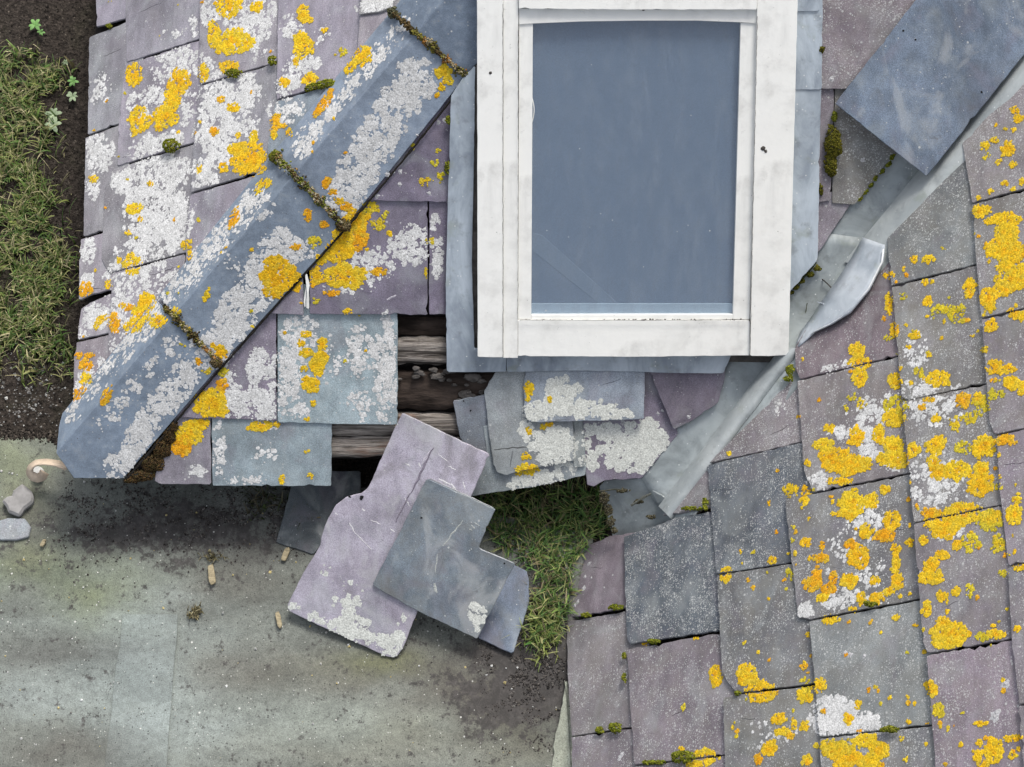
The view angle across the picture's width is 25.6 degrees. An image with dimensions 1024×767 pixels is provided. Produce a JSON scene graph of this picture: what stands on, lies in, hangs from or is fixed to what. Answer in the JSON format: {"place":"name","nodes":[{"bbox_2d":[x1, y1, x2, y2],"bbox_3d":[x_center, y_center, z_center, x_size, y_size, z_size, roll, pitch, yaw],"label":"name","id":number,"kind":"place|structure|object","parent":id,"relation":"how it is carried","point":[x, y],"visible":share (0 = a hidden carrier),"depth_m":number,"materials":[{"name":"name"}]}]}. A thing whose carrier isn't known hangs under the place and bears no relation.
{"place":"outdoors","nodes":[
{"label":"outdoors","id":0,"kind":"place"},
{"bbox_2d":[0,39,80,391],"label":"grass","id":1,"kind":"structure","parent":0,"point":[25,109],"depth_m":6.11,"materials":[{"name":"green plant"}]},
{"bbox_2d":[0,436,592,766],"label":"path","id":2,"kind":"structure","parent":0,"point":[144,654],"depth_m":5.71,"materials":[{"name":"concrete"}]},
{"bbox_2d":[0,518,31,540],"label":"flat stone","id":3,"kind":"object","parent":2,"relation":"on","point":[14,529],"visible":1,"depth_m":5.82,"materials":[{"name":"stone"}]},
{"bbox_2d":[3,484,33,516],"bbox_3d":[-1.277,0.306,5.840,0.079,0.038,0.063,-43,76,-14],"label":"stone shard","id":4,"kind":"object","parent":2,"relation":"on","point":[19,502],"visible":1,"depth_m":5.83,"materials":[{"name":"grey stone"}]},
{"bbox_2d":[40,539,45,546],"bbox_3d":[-1.208,0.411,5.806,0.011,0.008,0.021,25,72,9],"label":"wood chip","id":5,"kind":"object","parent":2,"relation":"on","point":[42,543],"visible":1,"depth_m":5.80,"materials":[{"name":"beige wood"}]},
{"bbox_2d":[26,459,66,482],"bbox_3d":[-1.193,0.228,5.815,0.120,0.123,0.052,0,70,0],"label":"plastic strap","id":6,"kind":"object","parent":2,"relation":"on","point":[34,473],"visible":0.99,"depth_m":5.80,"materials":[{"name":"beige plastic"}]},
{"bbox_2d":[186,549,228,620],"bbox_3d":[-0.778,0.516,5.766,0.089,0.022,0.192,6,70,2],"label":"dry moss","id":7,"kind":"object","parent":2,"relation":"on","point":[195,610],"visible":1,"depth_m":5.75,"materials":[{"name":"brown plant"}]},
{"bbox_2d":[208,565,215,584],"bbox_3d":[-0.771,0.491,5.777,0.017,0.008,0.053,-10,70,-4],"label":"wood chip","id":8,"kind":"object","parent":2,"relation":"on","point":[211,576],"visible":1,"depth_m":5.77,"materials":[{"name":"beige wood"}]},
{"bbox_2d":[275,611,281,628],"bbox_3d":[-0.594,0.602,5.736,0.013,0.008,0.044,-11,70,-4],"label":"wood chip","id":9,"kind":"object","parent":2,"relation":"on","point":[278,619],"visible":1,"depth_m":5.73,"materials":[{"name":"beige wood"}]},
{"bbox_2d":[237,485,320,529],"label":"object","id":10,"kind":"structure","parent":2,"relation":"on","point":[255,499],"depth_m":5.84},
{"bbox_2d":[0,470,564,766],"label":"grit","id":11,"kind":"object","parent":2,"relation":"on","point":[255,648],"visible":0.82,"depth_m":5.71,"materials":[{"name":"gravel"}]},
{"bbox_2d":[281,547,289,560],"bbox_3d":[-0.582,0.439,5.796,0.014,0.008,0.037,21,71,7],"label":"wood chip","id":12,"kind":"object","parent":2,"relation":"on","point":[286,552],"visible":1,"depth_m":5.79,"materials":[{"name":"beige wood"}]},
{"bbox_2d":[53,479,573,766],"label":"soil debris","id":13,"kind":"object","parent":2,"relation":"on","point":[296,555],"visible":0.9,"depth_m":5.81,"materials":[{"name":"brown soil"}]},
{"bbox_2d":[276,471,360,553],"bbox_3d":[-0.494,0.324,5.818,0.180,0.060,0.233,14,71,5],"label":"loose slate","id":14,"kind":"object","parent":2,"relation":"on","point":[303,507],"visible":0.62,"depth_m":5.82,"materials":[{"name":"grey stone"}]},
{"bbox_2d":[288,413,491,656],"bbox_3d":[-0.295,0.387,5.652,0.332,0.321,0.573,35,74,12],"label":"loose slate","id":15,"kind":"object","parent":2,"relation":"on","point":[337,591],"visible":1,"depth_m":5.66,"materials":[{"name":"grey stone"}]},
{"bbox_2d":[373,479,514,637],"bbox_3d":[-0.152,0.436,5.636,0.297,0.194,0.293,28,72,10],"label":"loose slate","id":16,"kind":"object","parent":15,"relation":"on","point":[440,564],"visible":1,"depth_m":5.63,"materials":[{"name":"grey stone"}]},
{"bbox_2d":[478,565,528,652],"bbox_3d":[-0.015,0.568,5.731,0.110,0.032,0.223,12,70,4],"label":"loose slate","id":17,"kind":"object","parent":2,"relation":"on","point":[509,609],"visible":0.62,"depth_m":5.72,"materials":[{"name":"grey stone"}]},
{"bbox_2d":[507,586,572,670],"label":"grass","id":18,"kind":"structure","parent":2,"relation":"on","point":[553,640],"depth_m":5.72,"materials":[{"name":"green plant"}]},
{"bbox_2d":[475,476,609,653],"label":"grass","id":19,"kind":"structure","parent":2,"relation":"on","point":[529,514],"depth_m":5.81,"materials":[{"name":"green plant"}]},
{"bbox_2d":[0,0,702,542],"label":"ground","id":20,"kind":"structure","parent":0,"point":[366,468],"depth_m":6.17,"materials":[{"name":"soil"}]},
{"bbox_2d":[0,424,57,444],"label":"soil lip","id":21,"kind":"object","parent":20,"relation":"on","point":[25,433],"visible":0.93,"depth_m":5.92,"materials":[{"name":"brown soil"}]},
{"bbox_2d":[29,19,40,29],"bbox_3d":[-1.339,-1.004,6.330,0.036,0.028,0.036,0,70,0],"label":"seedling","id":22,"kind":"object","parent":20,"relation":"on","point":[35,24],"visible":1,"depth_m":6.32,"materials":[{"name":"green plant"}]},
{"bbox_2d":[0,335,71,431],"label":"gravel","id":23,"kind":"structure","parent":20,"relation":"on","point":[28,389],"depth_m":5.97,"materials":[{"name":"stone"}]},
{"bbox_2d":[0,0,95,429],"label":"soil crumbs","id":24,"kind":"object","parent":20,"relation":"on","point":[56,181],"visible":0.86,"depth_m":6.17,"materials":[{"name":"brown soil"}]},
{"bbox_2d":[44,118,61,131],"bbox_3d":[-1.268,-0.711,6.223,0.044,0.028,0.041,21,71,7],"label":"seedling","id":25,"kind":"object","parent":20,"relation":"on","point":[54,128],"visible":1,"depth_m":6.21,"materials":[{"name":"green plant"}]},
{"bbox_2d":[45,108,61,119],"bbox_3d":[-1.266,-0.741,6.234,0.045,0.028,0.040,41,75,13],"label":"seedling","id":26,"kind":"object","parent":20,"relation":"on","point":[55,112],"visible":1,"depth_m":6.22,"materials":[{"name":"green plant"}]},
{"bbox_2d":[66,91,77,101],"bbox_3d":[-1.220,-0.792,6.253,0.034,0.028,0.032,0,70,0],"label":"seedling","id":27,"kind":"object","parent":20,"relation":"on","point":[71,96],"visible":1,"depth_m":6.24,"materials":[{"name":"green plant"}]},
{"bbox_2d":[67,76,78,85],"bbox_3d":[-1.222,-0.838,6.270,0.029,0.028,0.034,-32,73,-11],"label":"seedling","id":28,"kind":"object","parent":20,"relation":"on","point":[72,81],"visible":1,"depth_m":6.26,"materials":[{"name":"green plant"}]},
{"bbox_2d":[56,0,914,495],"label":"hipped roof","id":29,"kind":"structure","parent":20,"relation":"on","point":[262,266],"depth_m":5.59,"materials":[{"name":"stone"}]},
{"bbox_2d":[445,0,822,372],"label":"roof window","id":30,"kind":"structure","parent":29,"relation":"attached to","point":[641,194],"depth_m":5.42,"materials":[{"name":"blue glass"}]},
{"bbox_2d":[599,56,1023,534],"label":"valley gutter","id":31,"kind":"object","parent":29,"relation":"attached to","point":[834,284],"visible":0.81,"depth_m":5.52,"materials":[{"name":"metal"}]},
{"bbox_2d":[836,0,1023,175],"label":"loose slate","id":32,"kind":"object","parent":29,"relation":"on","point":[924,84],"visible":1,"depth_m":5.32,"materials":[{"name":"grey stone"}]},
{"bbox_2d":[567,84,1023,766],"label":"side roof","id":33,"kind":"structure","parent":20,"relation":"on","point":[831,574],"depth_m":5.16,"materials":[{"name":"stone"}]}
]}

